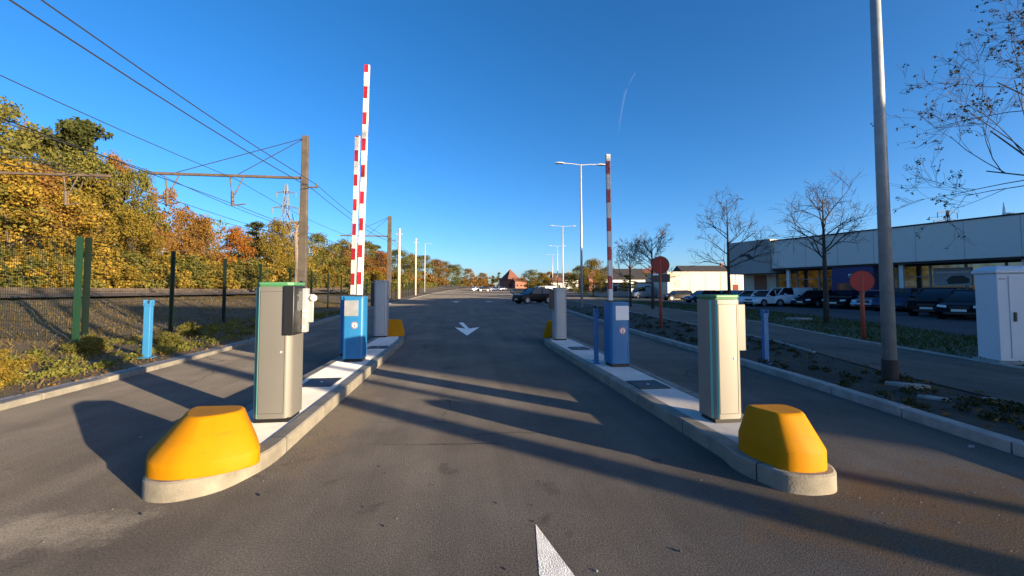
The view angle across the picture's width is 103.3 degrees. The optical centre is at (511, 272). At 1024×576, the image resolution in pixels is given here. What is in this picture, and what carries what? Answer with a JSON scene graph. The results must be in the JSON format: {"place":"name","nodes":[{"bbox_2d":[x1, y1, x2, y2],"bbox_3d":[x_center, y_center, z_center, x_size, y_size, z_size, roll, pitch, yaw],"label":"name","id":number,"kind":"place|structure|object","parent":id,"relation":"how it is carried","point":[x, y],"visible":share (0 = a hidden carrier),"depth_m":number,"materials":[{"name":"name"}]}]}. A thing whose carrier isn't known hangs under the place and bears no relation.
{"place":"outdoors","nodes":[
{"label":"outdoors","id":0,"kind":"place"},
{"bbox_2d":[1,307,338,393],"bbox_3d":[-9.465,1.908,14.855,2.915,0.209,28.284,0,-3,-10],"label":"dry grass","id":1,"kind":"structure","parent":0,"point":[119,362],"depth_m":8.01,"materials":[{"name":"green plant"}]},
{"bbox_2d":[1,290,356,297],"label":"track bed","id":2,"kind":"object","parent":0,"point":[103,294],"visible":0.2,"depth_m":20.57,"materials":[{"name":"gravel"}]},
{"bbox_2d":[0,287,364,293],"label":"railway track","id":3,"kind":"structure","parent":2,"relation":"on","point":[124,290],"depth_m":22.28,"materials":[{"name":"metal"}]},
{"bbox_2d":[0,286,472,397],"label":"verge","id":4,"kind":"structure","parent":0,"point":[34,385],"depth_m":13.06,"materials":[{"name":"green plant"}]},
{"bbox_2d":[0,365,25,388],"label":"plant","id":5,"kind":"object","parent":4,"relation":"on","point":[7,376],"visible":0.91,"depth_m":5.59,"materials":[{"name":"yellow plant"}]},
{"bbox_2d":[0,348,40,370],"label":"plant","id":6,"kind":"object","parent":4,"relation":"on","point":[8,363],"visible":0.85,"depth_m":6.61,"materials":[{"name":"yellow plant"}]},
{"bbox_2d":[0,242,53,287],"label":"shrub","id":7,"kind":"object","parent":4,"relation":"on","point":[19,281],"visible":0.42,"depth_m":32.26,"materials":[{"name":"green plant"}]},
{"bbox_2d":[0,118,58,252],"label":"autumn tree","id":8,"kind":"object","parent":4,"relation":"on","point":[19,146],"visible":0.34,"depth_m":38.70,"materials":[{"name":"yellow plant"}]},
{"bbox_2d":[0,95,66,243],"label":"autumn tree","id":9,"kind":"object","parent":4,"relation":"on","point":[6,108],"visible":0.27,"depth_m":46.55,"materials":[{"name":"yellow plant"}]},
{"bbox_2d":[0,247,74,287],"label":"shrub","id":10,"kind":"object","parent":4,"relation":"on","point":[56,266],"visible":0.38,"depth_m":34.89,"materials":[{"name":"yellow plant"}]},
{"bbox_2d":[0,233,83,342],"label":"fence","id":11,"kind":"object","parent":4,"relation":"on","point":[77,288],"visible":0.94,"depth_m":9.36,"materials":[{"name":"green metal"}]},
{"bbox_2d":[0,154,83,259],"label":"autumn tree","id":12,"kind":"object","parent":4,"relation":"on","point":[22,185],"visible":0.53,"depth_m":38.48,"materials":[{"name":"yellow plant"}]},
{"bbox_2d":[0,163,97,255],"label":"autumn tree","id":13,"kind":"object","parent":4,"relation":"on","point":[43,182],"visible":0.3,"depth_m":41.50,"materials":[{"name":"yellow plant"}]},
{"bbox_2d":[0,164,110,205],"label":"catenary pole","id":14,"kind":"object","parent":4,"relation":"on","point":[66,193],"visible":1,"depth_m":30.32,"materials":[{"name":"metal"}]},
{"bbox_2d":[1,122,112,244],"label":"autumn tree","id":15,"kind":"object","parent":4,"relation":"on","point":[46,146],"visible":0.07,"depth_m":52.86,"materials":[{"name":"yellow plant"}]},
{"bbox_2d":[2,189,119,268],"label":"autumn tree","id":16,"kind":"object","parent":4,"relation":"on","point":[104,216],"visible":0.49,"depth_m":41.71,"materials":[{"name":"yellow plant"}]},
{"bbox_2d":[30,250,105,287],"bbox_3d":[-41.588,0.076,37.790,6.225,4.294,6.549,0,-3,-1],"label":"shrub","id":17,"kind":"object","parent":4,"relation":"on","point":[98,283],"visible":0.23,"depth_m":37.38,"materials":[{"name":"yellow plant"}]},
{"bbox_2d":[33,119,122,226],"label":"pine tree","id":18,"kind":"object","parent":4,"relation":"on","point":[71,131],"visible":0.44,"depth_m":52.97,"materials":[{"name":"green plant"}]},
{"bbox_2d":[61,333,112,355],"bbox_3d":[-8.685,1.494,8.334,0.656,0.491,0.792,-1,-3,17],"label":"plant","id":19,"kind":"object","parent":4,"relation":"on","point":[99,344],"visible":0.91,"depth_m":8.26,"materials":[{"name":"green plant"}]},
{"bbox_2d":[39,145,139,248],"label":"autumn tree","id":20,"kind":"object","parent":4,"relation":"on","point":[86,165],"visible":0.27,"depth_m":51.55,"materials":[{"name":"yellow plant"}]},
{"bbox_2d":[36,116,158,231],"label":"pine tree","id":21,"kind":"object","parent":4,"relation":"on","point":[98,131],"visible":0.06,"depth_m":58.56,"materials":[{"name":"green plant"}]},
{"bbox_2d":[67,170,129,250],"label":"autumn tree","id":22,"kind":"object","parent":4,"relation":"on","point":[94,195],"visible":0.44,"depth_m":51.65,"materials":[{"name":"yellow plant"}]},
{"bbox_2d":[59,256,148,287],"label":"shrub","id":23,"kind":"object","parent":4,"relation":"on","point":[101,275],"visible":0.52,"depth_m":41.41,"materials":[{"name":"yellow plant"}]},
{"bbox_2d":[86,150,134,249],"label":"autumn tree","id":24,"kind":"object","parent":4,"relation":"on","point":[119,165],"visible":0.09,"depth_m":61.58,"materials":[{"name":"brown plant"}]},
{"bbox_2d":[101,207,168,275],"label":"autumn tree","id":25,"kind":"object","parent":4,"relation":"on","point":[137,222],"visible":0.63,"depth_m":51.04,"materials":[{"name":"yellow plant"}]},
{"bbox_2d":[93,249,180,287],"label":"shrub","id":26,"kind":"object","parent":4,"relation":"on","point":[150,282],"visible":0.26,"depth_m":46.27,"materials":[{"name":"yellow plant"}]},
{"bbox_2d":[107,168,180,262],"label":"autumn tree","id":27,"kind":"object","parent":4,"relation":"on","point":[143,179],"visible":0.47,"depth_m":56.61,"materials":[{"name":"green plant"}]},
{"bbox_2d":[137,300,156,358],"bbox_3d":[-7.089,1.085,7.892,0.207,1.120,0.207,0,-3,-7],"label":"arm rest post","id":28,"kind":"object","parent":4,"relation":"on","point":[147,331],"visible":1,"depth_m":7.86,"materials":[{"name":"blue metal"}]},
{"bbox_2d":[130,209,179,260],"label":"autumn tree","id":29,"kind":"object","parent":4,"relation":"on","point":[160,233],"visible":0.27,"depth_m":58.28,"materials":[{"name":"brown plant"}]},
{"bbox_2d":[127,187,189,259],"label":"birch tree","id":30,"kind":"object","parent":4,"relation":"on","point":[172,196],"visible":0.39,"depth_m":62.71,"materials":[{"name":"brown plant"}]},
{"bbox_2d":[123,260,196,288],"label":"shrub","id":31,"kind":"object","parent":4,"relation":"on","point":[179,274],"visible":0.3,"depth_m":48.88,"materials":[{"name":"yellow plant"}]},
{"bbox_2d":[152,331,184,346],"bbox_3d":[-8.156,1.585,9.655,0.628,0.416,0.660,2,-3,-41],"label":"plant","id":32,"kind":"object","parent":4,"relation":"on","point":[169,337],"visible":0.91,"depth_m":9.53,"materials":[{"name":"green plant"}]},
{"bbox_2d":[0,310,339,385],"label":"ground cover","id":33,"kind":"object","parent":4,"relation":"on","point":[60,367],"visible":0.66,"depth_m":8.13,"materials":[{"name":"green plant"}]},
{"bbox_2d":[165,207,206,265],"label":"autumn tree","id":34,"kind":"object","parent":4,"relation":"on","point":[188,216],"visible":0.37,"depth_m":69.43,"materials":[{"name":"brown plant"}]},
{"bbox_2d":[163,254,216,288],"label":"shrub","id":35,"kind":"object","parent":4,"relation":"on","point":[197,274],"visible":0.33,"depth_m":54.95,"materials":[{"name":"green plant"}]},
{"bbox_2d":[5,236,384,286],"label":"distant wood","id":36,"kind":"object","parent":4,"relation":"on","point":[205,258],"visible":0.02,"depth_m":45.77,"materials":[{"name":"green plant"}]},
{"bbox_2d":[173,213,231,268],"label":"autumn tree","id":37,"kind":"object","parent":4,"relation":"on","point":[207,234],"visible":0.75,"depth_m":69.07,"materials":[{"name":"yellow plant"}]},
{"bbox_2d":[186,260,240,288],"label":"shrub","id":38,"kind":"object","parent":4,"relation":"on","point":[218,281],"visible":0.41,"depth_m":59.64,"materials":[{"name":"yellow plant"}]},
{"bbox_2d":[0,294,426,400],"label":"curb","id":39,"kind":"structure","parent":4,"relation":"on","point":[128,368],"depth_m":6.63,"materials":[{"name":"concrete"}]},
{"bbox_2d":[204,224,258,272],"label":"autumn tree","id":40,"kind":"object","parent":4,"relation":"on","point":[237,233],"visible":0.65,"depth_m":74.68,"materials":[{"name":"orange plant"}]},
{"bbox_2d":[151,135,317,287],"bbox_3d":[-21.017,-4.005,30.834,11.790,13.504,0.496,0,-3,-7],"label":"catenary pole","id":41,"kind":"object","parent":4,"relation":"on","point":[303,244],"visible":0.88,"depth_m":31.19,"materials":[{"name":"metal"}]},
{"bbox_2d":[210,257,274,288],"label":"shrub","id":42,"kind":"object","parent":4,"relation":"on","point":[242,272],"visible":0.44,"depth_m":71.34,"materials":[{"name":"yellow plant"}]},
{"bbox_2d":[81,238,418,341],"bbox_3d":[-16.523,2.192,53.666,0.668,3.390,89.383,0,-3,-8],"label":"fence","id":43,"kind":"object","parent":4,"relation":"on","point":[86,287],"visible":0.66,"depth_m":12.83,"materials":[{"name":"black"}]},
{"bbox_2d":[234,221,274,263],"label":"pine tree","id":44,"kind":"object","parent":4,"relation":"on","point":[255,234],"visible":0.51,"depth_m":108.55,"materials":[{"name":"green plant"}]},
{"bbox_2d":[114,218,394,278],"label":"distant wood","id":45,"kind":"object","parent":4,"relation":"on","point":[310,255],"visible":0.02,"depth_m":130.58,"materials":[{"name":"orange plant"}]},
{"bbox_2d":[243,260,293,285],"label":"shrub","id":46,"kind":"object","parent":4,"relation":"on","point":[279,272],"visible":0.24,"depth_m":81.71,"materials":[{"name":"yellow plant"}]},
{"bbox_2d":[253,217,298,266],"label":"autumn tree","id":47,"kind":"object","parent":4,"relation":"on","point":[275,229],"visible":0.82,"depth_m":103.32,"materials":[{"name":"yellow plant"}]},
{"bbox_2d":[272,221,320,268],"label":"autumn tree","id":48,"kind":"object","parent":4,"relation":"on","point":[292,239],"visible":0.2,"depth_m":123.27,"materials":[{"name":"yellow plant"}]},
{"bbox_2d":[308,232,343,271],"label":"autumn tree","id":49,"kind":"object","parent":4,"relation":"on","point":[317,239],"visible":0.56,"depth_m":137.25,"materials":[{"name":"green plant"}]},
{"bbox_2d":[307,264,344,287],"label":"shrub","id":50,"kind":"object","parent":4,"relation":"on","point":[324,273],"visible":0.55,"depth_m":117.15,"materials":[{"name":"green plant"}]},
{"bbox_2d":[340,216,395,297],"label":"catenary pole","id":51,"kind":"object","parent":4,"relation":"on","point":[389,259],"visible":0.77,"depth_m":66.00,"materials":[{"name":"concrete"}]},
{"bbox_2d":[9,0,433,267],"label":"overhead wire","id":52,"kind":"object","parent":51,"relation":"attached to","point":[33,15],"visible":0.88,"depth_m":14.69,"materials":[{"name":"grey metal"}]},
{"bbox_2d":[41,0,437,269],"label":"overhead wire","id":53,"kind":"object","parent":51,"relation":"attached to","point":[179,95],"visible":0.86,"depth_m":15.65,"materials":[{"name":"grey metal"}]},
{"bbox_2d":[342,276,438,293],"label":"hedge","id":54,"kind":"object","parent":4,"relation":"on","point":[403,282],"visible":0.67,"depth_m":86.17,"materials":[{"name":"green plant"}]},
{"bbox_2d":[382,249,420,280],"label":"autumn tree","id":55,"kind":"object","parent":4,"relation":"on","point":[402,254],"visible":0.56,"depth_m":316.08,"materials":[{"name":"green plant"}]},
{"bbox_2d":[2,313,1023,435],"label":"leaf litter","id":56,"kind":"object","parent":4,"relation":"on","point":[942,414],"visible":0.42,"depth_m":6.10,"materials":[{"name":"brown plant"}]},
{"bbox_2d":[141,336,403,502],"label":"traffic island","id":57,"kind":"structure","parent":0,"point":[277,440],"depth_m":3.90,"materials":[{"name":"concrete"}]},
{"bbox_2d":[145,405,259,480],"bbox_3d":[-2.291,1.223,3.054,0.812,0.370,0.664,0,-3,-7],"label":"island bumper","id":58,"kind":"object","parent":57,"relation":"on","point":[199,442],"visible":1,"depth_m":2.85,"materials":[{"name":"yellow plastic"}]},
{"bbox_2d":[253,282,316,422],"bbox_3d":[-2.270,0.775,4.090,0.514,1.360,0.340,0,-3,-7],"label":"parking terminal","id":59,"kind":"object","parent":57,"relation":"on","point":[284,314],"visible":1,"depth_m":3.95,"materials":[{"name":"grey metal"}]},
{"bbox_2d":[302,377,341,386],"bbox_3d":[-2.646,1.514,5.625,0.400,0.017,0.500,0,-3,-7],"label":"access cover","id":60,"kind":"object","parent":57,"relation":"on","point":[321,382],"visible":0.92,"depth_m":5.59,"materials":[{"name":"grey metal"}]},
{"bbox_2d":[340,135,360,355],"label":"barrier gate","id":61,"kind":"structure","parent":57,"relation":"on","point":[355,217],"depth_m":8.14,"materials":[{"name":"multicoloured metal"}]},
{"bbox_2d":[342,64,369,361],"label":"barrier gate","id":62,"kind":"structure","parent":57,"relation":"on","point":[355,307],"depth_m":7.45,"materials":[{"name":"multicoloured metal"}]},
{"bbox_2d":[371,280,388,336],"bbox_3d":[-3.672,0.988,11.246,0.450,1.560,0.306,0,-3,-7],"label":"parking terminal","id":63,"kind":"object","parent":57,"relation":"on","point":[380,296],"visible":1,"depth_m":11.12,"materials":[{"name":"grey metal"}]},
{"bbox_2d":[0,287,1023,575],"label":"road","id":64,"kind":"structure","parent":0,"point":[636,491],"depth_m":2.95,"materials":[{"name":"grey asphalt"}]},
{"bbox_2d":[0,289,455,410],"bbox_3d":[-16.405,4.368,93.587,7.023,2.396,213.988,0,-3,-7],"label":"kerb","id":65,"kind":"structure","parent":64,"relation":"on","point":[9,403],"depth_m":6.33,"materials":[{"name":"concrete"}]},
{"bbox_2d":[512,288,551,303],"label":"parked car","id":66,"kind":"object","parent":64,"relation":"on","point":[528,295],"visible":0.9,"depth_m":43.71,"materials":[{"name":"black paint"}]},
{"bbox_2d":[536,525,573,575],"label":"road arrow","id":67,"kind":"object","parent":64,"relation":"on","point":[551,562],"visible":1,"depth_m":2.10,"materials":[{"name":"paint"}]},
{"bbox_2d":[544,337,836,495],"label":"traffic island","id":68,"kind":"structure","parent":64,"relation":"on","point":[675,406],"depth_m":4.09,"materials":[{"name":"concrete"}]},
{"bbox_2d":[549,287,566,339],"bbox_3d":[1.199,1.059,10.592,0.415,1.360,0.306,0,-3,-7],"label":"parking terminal","id":69,"kind":"object","parent":68,"relation":"on","point":[557,300],"visible":1,"depth_m":10.46,"materials":[{"name":"grey metal"}]},
{"bbox_2d":[603,154,629,366],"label":"barrier gate","id":70,"kind":"structure","parent":68,"relation":"on","point":[616,334],"depth_m":6.82,"materials":[{"name":"blue metal"}]},
{"bbox_2d":[626,380,670,389],"bbox_3d":[1.836,1.508,5.485,0.420,0.017,0.450,0,-3,-7],"label":"access cover","id":71,"kind":"object","parent":68,"relation":"on","point":[646,384],"visible":1,"depth_m":5.47,"materials":[{"name":"grey metal"}]},
{"bbox_2d":[697,295,745,422],"bbox_3d":[2.126,0.836,4.060,0.410,1.235,0.276,0,-3,-7],"label":"parking terminal","id":72,"kind":"object","parent":68,"relation":"on","point":[721,333],"visible":0.99,"depth_m":3.94,"materials":[{"name":"beige metal"}]},
{"bbox_2d":[738,404,826,472],"bbox_3d":[2.072,1.225,3.092,0.492,0.370,0.517,0,-3,-7],"label":"island bumper","id":73,"kind":"object","parent":68,"relation":"on","point":[783,437],"visible":1,"depth_m":2.95,"materials":[{"name":"yellow plastic"}]},
{"bbox_2d":[511,290,1023,457],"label":"kerb","id":74,"kind":"structure","parent":64,"relation":"on","point":[1007,444],"depth_m":4.67,"materials":[{"name":"concrete"}]},
{"bbox_2d":[0,0,1023,286],"label":"sky","id":75,"kind":"structure","parent":0,"point":[474,105],"materials":[{"name":"blue"}]},
{"bbox_2d":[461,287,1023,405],"bbox_3d":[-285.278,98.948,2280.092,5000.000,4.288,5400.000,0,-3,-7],"label":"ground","id":76,"kind":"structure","parent":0,"point":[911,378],"depth_m":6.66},
{"bbox_2d":[383,270,540,286],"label":"distant wood","id":77,"kind":"object","parent":76,"relation":"on","point":[433,280],"visible":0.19,"depth_m":384.37,"materials":[{"name":"green plant"}]},
{"bbox_2d":[599,266,646,290],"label":"house","id":78,"kind":"structure","parent":76,"relation":"on","point":[639,275],"depth_m":93.50,"materials":[{"name":"brick"}]},
{"bbox_2d":[647,272,743,297],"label":"warehouse","id":79,"kind":"structure","parent":76,"relation":"on","point":[694,281],"depth_m":66.49,"materials":[{"name":"white paint"}]},
{"bbox_2d":[672,263,743,279],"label":"house","id":80,"kind":"structure","parent":76,"relation":"on","point":[720,268],"depth_m":105.61,"materials":[{"name":"brick"}]},
{"bbox_2d":[512,288,1023,440],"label":"verge","id":81,"kind":"structure","parent":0,"point":[1012,429],"depth_m":6.60,"materials":[{"name":"soil"}]},
{"bbox_2d":[555,162,604,307],"bbox_3d":[5.563,-3.019,32.528,4.300,11.770,0.320,0,-3,-7],"label":"street lamp","id":82,"kind":"object","parent":81,"relation":"on","point":[581,273],"visible":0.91,"depth_m":32.46,"materials":[{"name":"metal"}]},
{"bbox_2d":[651,256,669,327],"bbox_3d":[5.375,0.740,14.676,0.682,2.701,0.110,0,-3,3],"label":"round sign","id":83,"kind":"object","parent":81,"relation":"on","point":[660,265],"visible":0.97,"depth_m":14.66,"materials":[{"name":"metal"}]},
{"bbox_2d":[760,309,772,363],"bbox_3d":[4.715,1.180,7.549,0.162,1.000,0.162,0,-3,-7],"label":"arm rest post","id":84,"kind":"object","parent":81,"relation":"on","point":[765,335],"visible":0.92,"depth_m":7.52,"materials":[{"name":"blue metal"}]},
{"bbox_2d":[567,306,1023,428],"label":"ground cover","id":85,"kind":"object","parent":81,"relation":"on","point":[1002,408],"visible":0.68,"depth_m":5.43,"materials":[{"name":"green plant"}]},
{"bbox_2d":[869,0,898,380],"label":"street lamp","id":86,"kind":"object","parent":81,"relation":"on","point":[889,366],"visible":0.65,"depth_m":6.08,"materials":[{"name":"metal"}]},
{"bbox_2d":[566,290,1023,404],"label":"pavement","id":87,"kind":"structure","parent":0,"point":[998,381],"depth_m":7.77,"materials":[{"name":"concrete"}]},
{"bbox_2d":[600,235,650,306],"bbox_3d":[9.255,-0.099,33.182,4.470,6.198,3.126,0,-3,-7],"label":"bare tree","id":88,"kind":"object","parent":87,"relation":"on","point":[630,293],"visible":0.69,"depth_m":33.33,"materials":[{"name":"brown plant"}]},
{"bbox_2d":[617,223,693,308],"bbox_3d":[10.358,-0.485,30.460,4.732,6.734,4.449,2,-3,-34],"label":"bare tree","id":89,"kind":"object","parent":87,"relation":"on","point":[644,242],"visible":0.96,"depth_m":30.44,"materials":[{"name":"brown plant"}]},
{"bbox_2d":[577,293,1023,368],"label":"lawn edging","id":90,"kind":"object","parent":87,"relation":"on","point":[1001,364],"visible":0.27,"depth_m":9.12,"materials":[{"name":"concrete"}]},
{"bbox_2d":[569,289,1023,366],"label":"lawn","id":91,"kind":"structure","parent":0,"point":[621,299],"depth_m":13.90,"materials":[{"name":"green plant"}]},
{"bbox_2d":[574,258,613,296],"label":"autumn tree","id":92,"kind":"object","parent":91,"relation":"on","point":[594,262],"visible":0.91,"depth_m":74.03,"materials":[{"name":"green plant"}]},
{"bbox_2d":[687,186,787,294],"bbox_3d":[10.673,-0.825,19.350,3.260,6.442,4.442,2,-3,-41],"label":"bare tree","id":93,"kind":"object","parent":91,"relation":"on","point":[727,267],"visible":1,"depth_m":19.44,"materials":[{"name":"brown plant"}]},
{"bbox_2d":[767,166,876,323],"bbox_3d":[13.776,-1.057,17.679,4.271,6.760,3.732,2,-3,-34],"label":"bare tree","id":94,"kind":"object","parent":91,"relation":"on","point":[826,313],"visible":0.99,"depth_m":17.25,"materials":[{"name":"brown plant"}]},
{"bbox_2d":[849,270,874,339],"bbox_3d":[9.765,0.936,11.300,0.598,2.015,0.110,-1,-3,18],"label":"round sign","id":95,"kind":"object","parent":91,"relation":"on","point":[862,281],"visible":0.99,"depth_m":11.27,"materials":[{"name":"metal"}]},
{"bbox_2d":[871,0,1023,248],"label":"bare tree","id":96,"kind":"object","parent":91,"relation":"on","point":[957,71],"visible":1,"depth_m":9.52,"materials":[{"name":"brown plant"}]},
{"bbox_2d":[971,266,1023,364],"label":"utility cabinet","id":97,"kind":"object","parent":91,"relation":"on","point":[999,294],"visible":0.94,"depth_m":7.42,"materials":[{"name":"metal"}]},
{"bbox_2d":[622,297,976,337],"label":"car park","id":98,"kind":"structure","parent":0,"point":[966,326],"depth_m":21.32,"materials":[{"name":"grey asphalt"}]},
{"bbox_2d":[743,290,791,306],"bbox_3d":[23.192,2.303,36.755,4.322,1.514,2.140,1,-3,-14],"label":"parked car","id":99,"kind":"object","parent":98,"relation":"on","point":[763,298],"visible":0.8,"depth_m":35.95,"materials":[{"name":"white paint"}]},
{"bbox_2d":[767,288,812,306],"bbox_3d":[24.932,2.193,36.760,4.020,1.734,2.060,0,-3,-2],"label":"parked van","id":100,"kind":"object","parent":98,"relation":"on","point":[785,296],"visible":0.39,"depth_m":35.98,"materials":[{"name":"white paint"}]},
{"bbox_2d":[790,290,831,307],"bbox_3d":[25.990,2.199,34.385,4.322,1.514,2.140,1,-3,-17],"label":"parked car","id":101,"kind":"object","parent":98,"relation":"on","point":[813,298],"visible":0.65,"depth_m":33.76,"materials":[{"name":"black paint"}]},
{"bbox_2d":[820,290,859,308],"bbox_3d":[26.666,2.108,32.303,4.322,1.514,2.140,1,-3,-27],"label":"parked car","id":102,"kind":"object","parent":98,"relation":"on","point":[841,297],"visible":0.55,"depth_m":31.49,"materials":[{"name":"black paint"}]},
{"bbox_2d":[729,212,1023,309],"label":"building","id":103,"kind":"structure","parent":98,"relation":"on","point":[927,259],"depth_m":29.72,"materials":[{"name":"white metal"}]},
{"bbox_2d":[871,288,920,311],"bbox_3d":[26.918,1.863,28.059,4.322,1.634,2.140,1,-3,-27],"label":"parked car","id":104,"kind":"object","parent":98,"relation":"on","point":[902,295],"visible":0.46,"depth_m":27.41,"materials":[{"name":"blue paint"}]},
{"bbox_2d":[906,287,972,317],"bbox_3d":[24.089,1.628,22.692,4.322,1.634,2.140,1,-3,-27],"label":"parked car","id":105,"kind":"object","parent":98,"relation":"on","point":[925,300],"visible":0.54,"depth_m":22.24,"materials":[{"name":"black paint"}]},
{"bbox_2d":[934,289,975,318],"bbox_3d":[23.001,1.577,20.124,4.322,1.514,2.140,1,-3,-27],"label":"parked car","id":106,"kind":"object","parent":98,"relation":"on","point":[960,303],"visible":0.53,"depth_m":19.73,"materials":[{"name":"black paint"}]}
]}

